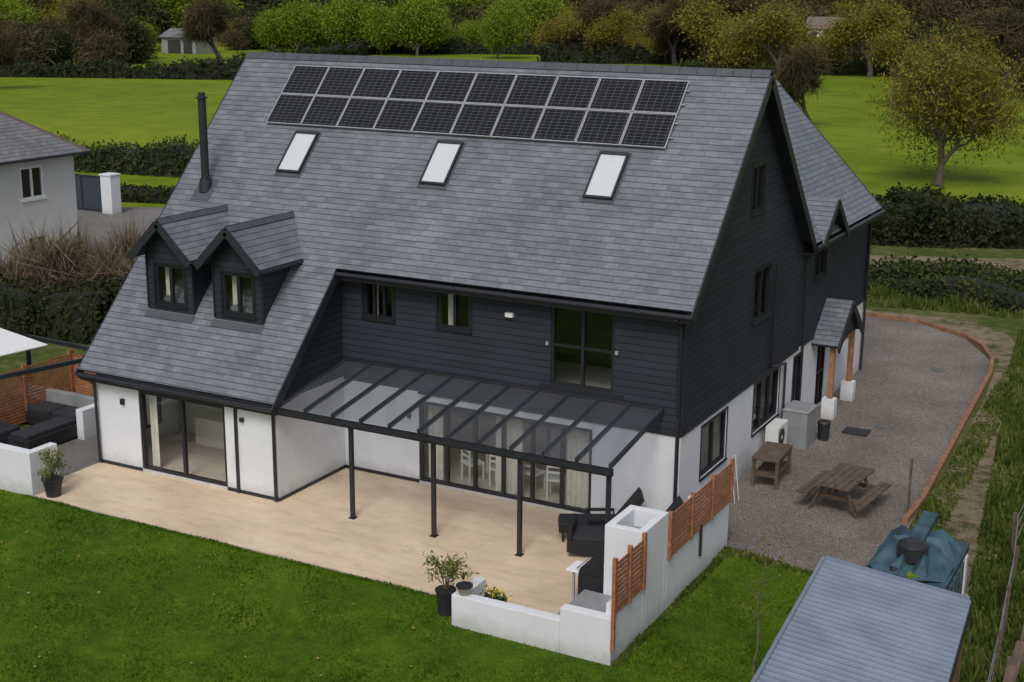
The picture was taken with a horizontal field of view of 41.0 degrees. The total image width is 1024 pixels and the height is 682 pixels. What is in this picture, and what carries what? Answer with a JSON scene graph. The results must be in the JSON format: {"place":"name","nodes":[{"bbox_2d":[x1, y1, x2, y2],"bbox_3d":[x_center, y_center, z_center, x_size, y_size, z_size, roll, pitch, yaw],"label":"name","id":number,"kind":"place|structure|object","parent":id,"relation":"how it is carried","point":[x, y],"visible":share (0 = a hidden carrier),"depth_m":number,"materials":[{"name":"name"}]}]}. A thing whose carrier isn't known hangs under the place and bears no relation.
{"place":"outdoors","nodes":[
{"label":"outdoors","id":0,"kind":"place"},
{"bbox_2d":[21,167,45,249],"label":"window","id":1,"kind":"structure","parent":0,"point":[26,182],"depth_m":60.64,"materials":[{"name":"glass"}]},
{"bbox_2d":[0,111,91,165],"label":"hipped roof","id":2,"kind":"structure","parent":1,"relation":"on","point":[21,141],"depth_m":57.41,"materials":[{"name":"tile"}]},
{"bbox_2d":[0,351,73,424],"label":"slatted fence panel","id":3,"kind":"object","parent":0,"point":[25,392],"visible":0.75,"depth_m":39.10,"materials":[{"name":"brown wood"}]},
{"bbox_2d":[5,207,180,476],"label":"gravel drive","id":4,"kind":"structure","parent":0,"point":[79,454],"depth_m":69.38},
{"bbox_2d":[0,384,97,449],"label":"outdoor corner sofa","id":5,"kind":"object","parent":4,"relation":"on","point":[52,418],"visible":0.73,"depth_m":38.07,"materials":[{"name":"fabric"}]},
{"bbox_2d":[70,350,96,395],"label":"slatted fence panel","id":6,"kind":"object","parent":4,"relation":"on","point":[73,356],"visible":0.21,"depth_m":40.44,"materials":[{"name":"brown wood"}]},
{"bbox_2d":[75,174,101,210],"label":"driveway gate","id":7,"kind":"structure","parent":4,"relation":"on","point":[88,192],"depth_m":75.96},
{"bbox_2d":[99,172,121,214],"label":"gate pillar","id":8,"kind":"structure","parent":4,"relation":"on","point":[110,192],"depth_m":75.01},
{"bbox_2d":[146,397,180,443],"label":"wall","id":9,"kind":"structure","parent":4,"relation":"on","point":[170,424],"depth_m":38.25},
{"bbox_2d":[158,28,219,53],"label":"field barn","id":10,"kind":"structure","parent":0,"point":[172,43],"depth_m":250.33,"materials":[{"name":"paint"}]},
{"bbox_2d":[22,433,594,613],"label":"paved terrace","id":11,"kind":"structure","parent":0,"point":[384,535],"depth_m":32.08,"materials":[{"name":"stone"}]},
{"bbox_2d":[33,442,71,497],"bbox_3d":[-11.319,3.185,33.583,0.834,1.307,1.186,7,16,23],"label":"potted shrub","id":12,"kind":"object","parent":11,"relation":"on","point":[52,482],"visible":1,"depth_m":33.59,"materials":[{"name":"green plant"}]},
{"bbox_2d":[96,374,279,500],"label":"wing front wall","id":13,"kind":"structure","parent":11,"relation":"on","point":[120,433],"depth_m":34.09,"materials":[{"name":"paint"}]},
{"bbox_2d":[139,391,227,486],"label":"sliding doors","id":14,"kind":"structure","parent":13,"relation":"attached to","point":[154,429],"depth_m":35.04,"materials":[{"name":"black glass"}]},
{"bbox_2d":[276,270,345,498],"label":"wing side wall","id":15,"kind":"structure","parent":11,"relation":"on","point":[309,451],"depth_m":34.33,"materials":[{"name":"paint"}]},
{"bbox_2d":[276,357,663,556],"bbox_3d":[-1.111,2.741,32.152,8.780,3.018,3.030,8,16,27],"label":"glass canopy","id":16,"kind":"object","parent":11,"relation":"on","point":[510,452],"visible":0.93,"depth_m":31.45,"materials":[{"name":"black metal"}]},
{"bbox_2d":[557,590,611,614],"bbox_3d":[1.589,5.437,26.495,1.011,0.650,1.235,8,16,27],"label":"built in bench","id":17,"kind":"object","parent":11,"relation":"on","point":[592,600],"visible":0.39,"depth_m":26.68,"materials":[{"name":"grey concrete"}]},
{"bbox_2d":[566,552,603,599],"bbox_3d":[1.604,4.866,27.688,0.920,1.058,0.700,8,16,27],"label":"gas barbecue","id":18,"kind":"object","parent":11,"relation":"on","point":[590,572],"visible":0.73,"depth_m":27.32,"materials":[{"name":"black metal"}]},
{"bbox_2d":[567,513,604,554],"bbox_3d":[1.696,4.294,30.481,0.840,0.630,0.800,3,15,11],"label":"rattan armchair","id":19,"kind":"object","parent":11,"relation":"on","point":[585,539],"visible":0.8,"depth_m":30.18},
{"bbox_2d":[558,487,644,541],"bbox_3d":[2.027,3.958,31.331,1.923,1.099,0.760,0,14,0],"label":"sun lounger","id":20,"kind":"object","parent":11,"relation":"on","point":[636,498],"visible":0.41,"depth_m":31.30,"materials":[{"name":"fabric"}]},
{"bbox_2d":[0,489,811,681],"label":"lawn","id":21,"kind":"structure","parent":0,"point":[364,609],"depth_m":27.14,"materials":[{"name":"plant"}]},
{"bbox_2d":[0,402,99,495],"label":"white garden wall","id":22,"kind":"structure","parent":21,"relation":"on","point":[19,467],"depth_m":33.87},
{"bbox_2d":[422,550,480,615],"bbox_3d":[-1.299,4.736,27.415,1.105,1.547,1.274,-5,15,-19],"label":"potted shrub","id":23,"kind":"object","parent":21,"relation":"on","point":[445,591],"visible":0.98,"depth_m":27.37,"materials":[{"name":"green plant"}]},
{"bbox_2d":[452,495,728,665],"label":"rendered garden wall","id":24,"kind":"structure","parent":21,"relation":"on","point":[577,631],"depth_m":26.64,"materials":[{"name":"paint"}]},
{"bbox_2d":[610,525,702,650],"bbox_3d":[2.949,4.355,27.102,0.070,1.800,4.620,8,16,27],"label":"fence post","id":25,"kind":"object","parent":24,"relation":"attached to","point":[613,603],"visible":1,"depth_m":25.17,"materials":[{"name":"brown wood"}]},
{"bbox_2d":[613,532,647,616],"bbox_3d":[2.210,4.381,25.744,0.080,1.160,1.450,8,16,27],"label":"slatted fence panel","id":26,"kind":"object","parent":25,"relation":"attached to","point":[629,573],"visible":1,"depth_m":25.78,"materials":[{"name":"brown wood"}]},
{"bbox_2d":[667,458,734,559],"bbox_3d":[4.029,3.500,28.998,0.080,1.020,3.710,8,16,27],"label":"slatted fence panel","id":27,"kind":"object","parent":25,"relation":"attached to","point":[694,520],"visible":1,"depth_m":28.84,"materials":[{"name":"brown wood"}]},
{"bbox_2d":[742,537,784,678],"bbox_3d":[4.449,4.901,24.659,0.738,2.790,0.550,8,16,27],"label":"sapling","id":28,"kind":"object","parent":21,"relation":"on","point":[757,614],"visible":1,"depth_m":24.67,"materials":[{"name":"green plant"}]},
{"bbox_2d":[751,556,971,681],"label":"garden shed","id":29,"kind":"structure","parent":21,"relation":"on","point":[845,621],"depth_m":21.79,"materials":[{"name":"metal"}]},
{"bbox_2d":[1003,625,1023,681],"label":"leaning boards","id":30,"kind":"object","parent":21,"relation":"on","point":[1014,661],"visible":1,"depth_m":24.29,"materials":[{"name":"brown wood"}]},
{"bbox_2d":[0,41,1023,206],"bbox_3d":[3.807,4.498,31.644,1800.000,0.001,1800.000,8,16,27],"label":"ground","id":31,"kind":"structure","parent":0,"point":[141,112],"depth_m":128.92,"materials":[{"name":"plant"}]},
{"bbox_2d":[0,20,23,74],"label":"bare tree","id":32,"kind":"object","parent":31,"relation":"on","point":[8,52],"visible":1,"depth_m":161.62,"materials":[{"name":"brown plant"}]},
{"bbox_2d":[51,0,129,43],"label":"bare tree","id":33,"kind":"object","parent":31,"relation":"on","point":[88,16],"visible":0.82,"depth_m":207.47,"materials":[{"name":"brown plant"}]},
{"bbox_2d":[0,55,239,79],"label":"field hedge","id":34,"kind":"object","parent":31,"relation":"on","point":[183,69],"visible":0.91,"depth_m":183.31,"materials":[{"name":"green plant"}]},
{"bbox_2d":[51,131,199,177],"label":"boundary hedge","id":35,"kind":"object","parent":31,"relation":"on","point":[167,159],"visible":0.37,"depth_m":90.75,"materials":[{"name":"green plant"}]},
{"bbox_2d":[120,182,174,203],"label":"boundary hedge","id":36,"kind":"object","parent":31,"relation":"on","point":[160,193],"visible":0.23,"depth_m":79.19,"materials":[{"name":"green plant"}]},
{"bbox_2d":[170,0,241,61],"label":"bare tree","id":37,"kind":"object","parent":31,"relation":"on","point":[203,23],"visible":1,"depth_m":222.49,"materials":[{"name":"brown plant"}]},
{"bbox_2d":[248,4,288,51],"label":"willow tree","id":38,"kind":"object","parent":31,"relation":"on","point":[270,35],"visible":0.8,"depth_m":257.75,"materials":[{"name":"green plant"}]},
{"bbox_2d":[264,0,329,52],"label":"willow tree","id":39,"kind":"object","parent":31,"relation":"on","point":[296,23],"visible":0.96,"depth_m":255.71,"materials":[{"name":"green plant"}]},
{"bbox_2d":[316,0,385,45],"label":"willow tree","id":40,"kind":"object","parent":31,"relation":"on","point":[340,17],"visible":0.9,"depth_m":251.15,"materials":[{"name":"green plant"}]},
{"bbox_2d":[353,0,401,54],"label":"willow tree","id":41,"kind":"object","parent":31,"relation":"on","point":[373,23],"visible":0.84,"depth_m":247.84,"materials":[{"name":"green plant"}]},
{"bbox_2d":[197,37,587,68],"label":"field hedge","id":42,"kind":"object","parent":31,"relation":"on","point":[360,48],"visible":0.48,"depth_m":255.16,"materials":[{"name":"green plant"}]},
{"bbox_2d":[383,0,457,55],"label":"willow tree","id":43,"kind":"object","parent":31,"relation":"on","point":[419,22],"visible":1,"depth_m":246.15,"materials":[{"name":"green plant"}]},
{"bbox_2d":[473,0,532,58],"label":"willow tree","id":44,"kind":"object","parent":31,"relation":"on","point":[502,23],"visible":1,"depth_m":237.22,"materials":[{"name":"green plant"}]},
{"bbox_2d":[0,0,1023,76],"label":"distant woodland","id":45,"kind":"object","parent":31,"relation":"on","point":[44,37],"visible":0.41,"depth_m":258.30,"materials":[{"name":"green plant"}]},
{"bbox_2d":[528,6,586,53],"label":"oak tree","id":46,"kind":"object","parent":31,"relation":"on","point":[555,31],"visible":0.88,"depth_m":228.38,"materials":[{"name":"green plant"}]},
{"bbox_2d":[561,0,634,53],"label":"bare tree","id":47,"kind":"object","parent":31,"relation":"on","point":[594,9],"visible":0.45,"depth_m":229.84,"materials":[{"name":"brown plant"}]},
{"bbox_2d":[576,2,645,49],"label":"oak tree","id":48,"kind":"object","parent":31,"relation":"on","point":[605,31],"visible":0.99,"depth_m":224.74,"materials":[{"name":"green plant"}]},
{"bbox_2d":[639,0,699,65],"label":"bare tree","id":49,"kind":"object","parent":31,"relation":"on","point":[656,23],"visible":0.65,"depth_m":219.27,"materials":[{"name":"brown plant"}]},
{"bbox_2d":[672,0,761,67],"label":"tree","id":50,"kind":"object","parent":31,"relation":"on","point":[733,5],"visible":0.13,"depth_m":213.46,"materials":[{"name":"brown plant"}]},
{"bbox_2d":[708,0,815,79],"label":"oak tree","id":51,"kind":"object","parent":31,"relation":"on","point":[767,29],"visible":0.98,"depth_m":181.48,"materials":[{"name":"green plant"}]},
{"bbox_2d":[536,38,1014,65],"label":"field hedge","id":52,"kind":"object","parent":31,"relation":"on","point":[616,54],"visible":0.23,"depth_m":226.25,"materials":[{"name":"green plant"}]},
{"bbox_2d":[772,36,844,121],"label":"ash tree","id":53,"kind":"object","parent":31,"relation":"on","point":[796,76],"visible":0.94,"depth_m":123.00,"materials":[{"name":"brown plant"}]},
{"bbox_2d":[678,56,1017,76],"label":"field hedge","id":54,"kind":"object","parent":31,"relation":"on","point":[858,68],"visible":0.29,"depth_m":200.24,"materials":[{"name":"green plant"}]},
{"bbox_2d":[812,0,918,77],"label":"oak tree","id":55,"kind":"object","parent":31,"relation":"on","point":[849,31],"visible":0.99,"depth_m":193.50,"materials":[{"name":"green plant"}]},
{"bbox_2d":[861,23,928,105],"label":"oak tree","id":56,"kind":"object","parent":31,"relation":"on","point":[885,41],"visible":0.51,"depth_m":146.70,"materials":[{"name":"green plant"}]},
{"bbox_2d":[853,2,1023,185],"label":"oak tree","id":57,"kind":"object","parent":31,"relation":"on","point":[949,82],"visible":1,"depth_m":86.18,"materials":[{"name":"green plant"}]},
{"bbox_2d":[964,5,1023,87],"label":"bare tree","id":58,"kind":"object","parent":31,"relation":"on","point":[1008,27],"visible":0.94,"depth_m":175.59,"materials":[{"name":"brown plant"}]},
{"bbox_2d":[0,228,1023,654],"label":"rough ground","id":59,"kind":"structure","parent":0,"point":[1010,326],"depth_m":52.12,"materials":[{"name":"soil"}]},
{"bbox_2d":[0,156,77,263],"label":"wall","id":60,"kind":"structure","parent":59,"relation":"on","point":[59,184],"depth_m":57.81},
{"bbox_2d":[19,165,46,202],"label":"window","id":61,"kind":"structure","parent":60,"relation":"attached to","point":[36,197],"depth_m":57.31,"materials":[{"name":"white plastic"}]},
{"bbox_2d":[0,328,88,383],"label":"metal pergola","id":62,"kind":"object","parent":59,"relation":"on","point":[11,342],"visible":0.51,"depth_m":39.67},
{"bbox_2d":[0,266,128,343],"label":"garden hedge","id":63,"kind":"object","parent":59,"relation":"on","point":[74,314],"visible":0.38,"depth_m":48.28,"materials":[{"name":"green plant"}]},
{"bbox_2d":[0,207,150,315],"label":"bare shrubs","id":64,"kind":"object","parent":59,"relation":"on","point":[71,262],"visible":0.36,"depth_m":50.99,"materials":[{"name":"plant"}]},
{"bbox_2d":[147,268,773,508],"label":"interior rooms","id":65,"kind":"object","parent":59,"relation":"on","point":[205,440],"visible":0.18,"depth_m":36.10,"materials":[{"name":"paint"}]},
{"bbox_2d":[485,439,566,472],"bbox_3d":[0.724,3.147,35.068,2.900,0.740,0.900,8,16,27],"label":"dining table","id":66,"kind":"object","parent":65,"relation":"on","point":[554,452],"visible":0.16,"depth_m":35.12,"materials":[{"name":"paint"}]},
{"bbox_2d":[74,56,884,501],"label":"fascias gutters and pipes","id":67,"kind":"object","parent":59,"relation":"on","point":[680,320],"visible":0.96,"depth_m":33.32,"materials":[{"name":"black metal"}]},
{"bbox_2d":[78,58,881,405],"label":"slate roof","id":68,"kind":"structure","parent":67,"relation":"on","point":[502,214],"depth_m":33.87,"materials":[{"name":"stone"}]},
{"bbox_2d":[146,233,193,314],"bbox_3d":[-8.725,-1.847,35.094,1.480,2.450,0.140,8,16,27],"label":"dormer front","id":69,"kind":"object","parent":68,"relation":"attached to","point":[158,248],"visible":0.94,"depth_m":35.08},
{"bbox_2d":[152,261,187,309],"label":"dormer window","id":70,"kind":"structure","parent":69,"relation":"attached to","point":[170,281],"depth_m":35.24,"materials":[{"name":"black glass"}]},
{"bbox_2d":[126,204,229,322],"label":"dormer roof","id":71,"kind":"structure","parent":68,"relation":"on","point":[188,237],"depth_m":35.03,"materials":[{"name":"stone"}]},
{"bbox_2d":[191,92,218,200],"bbox_3d":[-8.364,-5.266,37.041,0.600,2.871,0.511,8,16,27],"label":"flue pipe","id":72,"kind":"object","parent":68,"relation":"on","point":[204,189],"visible":1,"depth_m":37.09,"materials":[{"name":"black metal"}]},
{"bbox_2d":[213,240,262,325],"bbox_3d":[-6.789,-1.573,34.086,1.480,2.450,0.140,8,16,27],"label":"dormer front","id":73,"kind":"object","parent":68,"relation":"attached to","point":[226,256],"visible":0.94,"depth_m":34.06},
{"bbox_2d":[219,269,255,320],"bbox_3d":[-6.754,-1.189,34.258,1.100,1.180,0.400,8,16,27],"label":"dormer window","id":74,"kind":"structure","parent":73,"relation":"attached to","point":[237,276],"depth_m":34.23,"materials":[{"name":"black glass"}]},
{"bbox_2d":[193,211,303,333],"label":"dormer roof","id":75,"kind":"structure","parent":68,"relation":"on","point":[268,250],"depth_m":34.08,"materials":[{"name":"stone"}]},
{"bbox_2d":[274,130,321,176],"bbox_3d":[-5.741,-5.044,36.791,0.860,1.122,1.060,8,16,27],"label":"roof window","id":76,"kind":"structure","parent":68,"relation":"on","point":[297,153],"depth_m":36.72,"materials":[{"name":"white glass"}]},
{"bbox_2d":[417,140,466,189],"bbox_3d":[-1.781,-4.484,34.729,0.860,1.122,1.060,8,16,27],"label":"roof window","id":77,"kind":"structure","parent":68,"relation":"on","point":[441,164],"depth_m":34.65,"materials":[{"name":"white glass"}]},
{"bbox_2d":[266,65,690,148],"bbox_3d":[-1.239,-6.156,35.501,11.990,1.508,1.447,8,16,27],"label":"solar panel array","id":78,"kind":"object","parent":68,"relation":"attached to","point":[628,112],"visible":1,"depth_m":35.17,"materials":[{"name":"glass"}]},
{"bbox_2d":[245,52,780,86],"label":"ridge tiles","id":79,"kind":"object","parent":68,"relation":"on","point":[722,72],"visible":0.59,"depth_m":35.60,"materials":[{"name":"stone"}]},
{"bbox_2d":[580,150,631,203],"bbox_3d":[2.250,-3.913,32.630,0.860,1.122,1.060,8,16,27],"label":"roof window","id":80,"kind":"structure","parent":68,"relation":"on","point":[607,174],"depth_m":32.55,"materials":[{"name":"white glass"}]},
{"bbox_2d":[805,196,849,249],"bbox_3d":[8.840,-3.462,39.419,1.130,1.350,2.672,8,16,27],"label":"gablet","id":81,"kind":"object","parent":68,"relation":"on","point":[826,214],"visible":0.91,"depth_m":38.95,"materials":[{"name":"stone"}]},
{"bbox_2d":[341,271,684,526],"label":"front wall","id":82,"kind":"structure","parent":59,"relation":"on","point":[497,344],"depth_m":32.78,"materials":[{"name":"wood"}]},
{"bbox_2d":[120,312,622,421],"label":"wall lights","id":83,"kind":"object","parent":82,"relation":"attached to","point":[561,388],"depth_m":32.09,"materials":[{"name":"white metal"}]},
{"bbox_2d":[361,274,395,323],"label":"window","id":84,"kind":"structure","parent":82,"relation":"attached to","point":[365,312],"depth_m":34.31,"materials":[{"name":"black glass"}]},
{"bbox_2d":[435,283,471,333],"bbox_3d":[-1.336,-0.823,33.328,1.020,1.150,0.400,8,16,27],"label":"window","id":85,"kind":"structure","parent":82,"relation":"attached to","point":[452,325],"depth_m":33.35,"materials":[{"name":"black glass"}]},
{"bbox_2d":[419,401,591,513],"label":"bifold doors","id":86,"kind":"structure","parent":82,"relation":"attached to","point":[578,483],"depth_m":33.55,"materials":[{"name":"black glass"}]},
{"bbox_2d":[551,297,614,392],"bbox_3d":[1.659,0.085,31.798,1.620,2.100,0.100,8,16,27],"label":"window","id":87,"kind":"structure","parent":82,"relation":"attached to","point":[583,348],"depth_m":31.88,"materials":[{"name":"black glass"}]},
{"bbox_2d":[611,279,1023,681],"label":"wild grass","id":88,"kind":"structure","parent":59,"relation":"on","point":[1002,505],"depth_m":32.14,"materials":[{"name":"plant"}]},
{"bbox_2d":[868,263,1023,314],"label":"bramble bushes","id":89,"kind":"object","parent":59,"relation":"on","point":[996,295],"visible":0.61,"depth_m":55.09,"materials":[{"name":"green plant"}]},
{"bbox_2d":[868,252,1023,290],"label":"boundary hedge","id":90,"kind":"object","parent":59,"relation":"on","point":[913,269],"visible":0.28,"depth_m":56.90,"materials":[{"name":"green plant"}]},
{"bbox_2d":[871,182,1023,249],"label":"boundary hedge","id":91,"kind":"object","parent":59,"relation":"on","point":[910,218],"visible":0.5,"depth_m":67.32,"materials":[{"name":"green plant"}]},
{"bbox_2d":[986,504,1023,681],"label":"post and wire fence","id":92,"kind":"object","parent":59,"relation":"on","point":[1014,547],"visible":0.93,"depth_m":26.44,"materials":[{"name":"brown wood"}]},
{"bbox_2d":[804,17,846,36],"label":"distant house","id":93,"kind":"structure","parent":0,"point":[819,21],"depth_m":253.81,"materials":[{"name":"ceramic"}]},
{"bbox_2d":[727,316,998,650],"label":"gravel yard","id":94,"kind":"structure","parent":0,"point":[911,398],"depth_m":37.37,"materials":[{"name":"gravel"}]},
{"bbox_2d":[751,441,792,489],"bbox_3d":[6.654,3.191,35.120,0.700,0.790,1.400,7,16,25],"label":"potting bench","id":95,"kind":"object","parent":94,"relation":"on","point":[772,455],"visible":1,"depth_m":34.90,"materials":[{"name":"brown wood"}]},
{"bbox_2d":[677,106,869,529],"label":"wall","id":96,"kind":"structure","parent":94,"relation":"on","point":[728,351],"depth_m":34.63,"materials":[{"name":"wood"}]},
{"bbox_2d":[699,406,728,481],"bbox_3d":[4.742,2.452,33.211,0.400,1.390,1.850,8,16,27],"label":"window","id":97,"kind":"structure","parent":96,"relation":"attached to","point":[714,462],"depth_m":33.26,"materials":[{"name":"black plastic"}]},
{"bbox_2d":[750,160,767,216],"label":"window","id":98,"kind":"structure","parent":96,"relation":"attached to","point":[755,182],"depth_m":33.87,"materials":[{"name":"black glass"}]},
{"bbox_2d":[752,261,772,326],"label":"window","id":99,"kind":"structure","parent":96,"relation":"attached to","point":[759,314],"depth_m":35.21,"materials":[{"name":"black plastic"}]},
{"bbox_2d":[751,366,780,437],"bbox_3d":[6.742,1.559,36.560,0.170,1.470,2.250,8,16,27],"label":"window","id":100,"kind":"structure","parent":96,"relation":"attached to","point":[767,414],"depth_m":36.78,"materials":[{"name":"black glass"}]},
{"bbox_2d":[791,352,800,401],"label":"window","id":101,"kind":"structure","parent":96,"relation":"attached to","point":[795,376],"depth_m":39.01,"materials":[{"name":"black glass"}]},
{"bbox_2d":[814,346,824,404],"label":"porch door","id":102,"kind":"structure","parent":96,"relation":"attached to","point":[819,375],"depth_m":41.35,"materials":[{"name":"black glass"}]},
{"bbox_2d":[765,418,787,443],"bbox_3d":[7.085,2.674,36.712,0.372,1.000,0.850,8,16,27],"label":"air conditioning unit","id":103,"kind":"object","parent":94,"relation":"on","point":[776,431],"visible":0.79,"depth_m":36.38,"materials":[{"name":"grey plastic"}]},
{"bbox_2d":[782,400,817,449],"bbox_3d":[7.930,2.311,37.879,0.744,1.129,0.945,8,16,27],"label":"storage box","id":104,"kind":"object","parent":94,"relation":"on","point":[800,416],"visible":0.91,"depth_m":37.51,"materials":[{"name":"grey plastic"}]},
{"bbox_2d":[811,298,863,419],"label":"entrance porch","id":105,"kind":"object","parent":94,"relation":"on","point":[840,322],"visible":1,"depth_m":40.19,"materials":[{"name":"stone"}]},
{"bbox_2d":[796,462,891,519],"bbox_3d":[8.098,3.657,33.438,1.750,0.771,1.800,10,17,33],"label":"picnic table","id":106,"kind":"object","parent":94,"relation":"on","point":[846,478],"visible":1,"depth_m":33.18,"materials":[{"name":"brown wood"}]},
{"bbox_2d":[866,511,968,595],"bbox_3d":[8.078,4.648,27.428,1.780,1.879,2.700,8,16,27],"label":"oil tank","id":107,"kind":"object","parent":94,"relation":"on","point":[920,552],"visible":0.58,"depth_m":26.83,"materials":[{"name":"teal plastic"}]},
{"bbox_2d":[862,312,994,523],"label":"timber edging","id":108,"kind":"object","parent":94,"relation":"on","point":[908,516],"visible":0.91,"depth_m":41.27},
{"bbox_2d":[863,308,1021,565],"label":"dirt track","id":109,"kind":"structure","parent":0,"point":[963,524],"depth_m":36.39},
{"bbox_2d":[869,255,1023,273],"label":"farm track","id":110,"kind":"structure","parent":0,"point":[1015,264],"depth_m":63.99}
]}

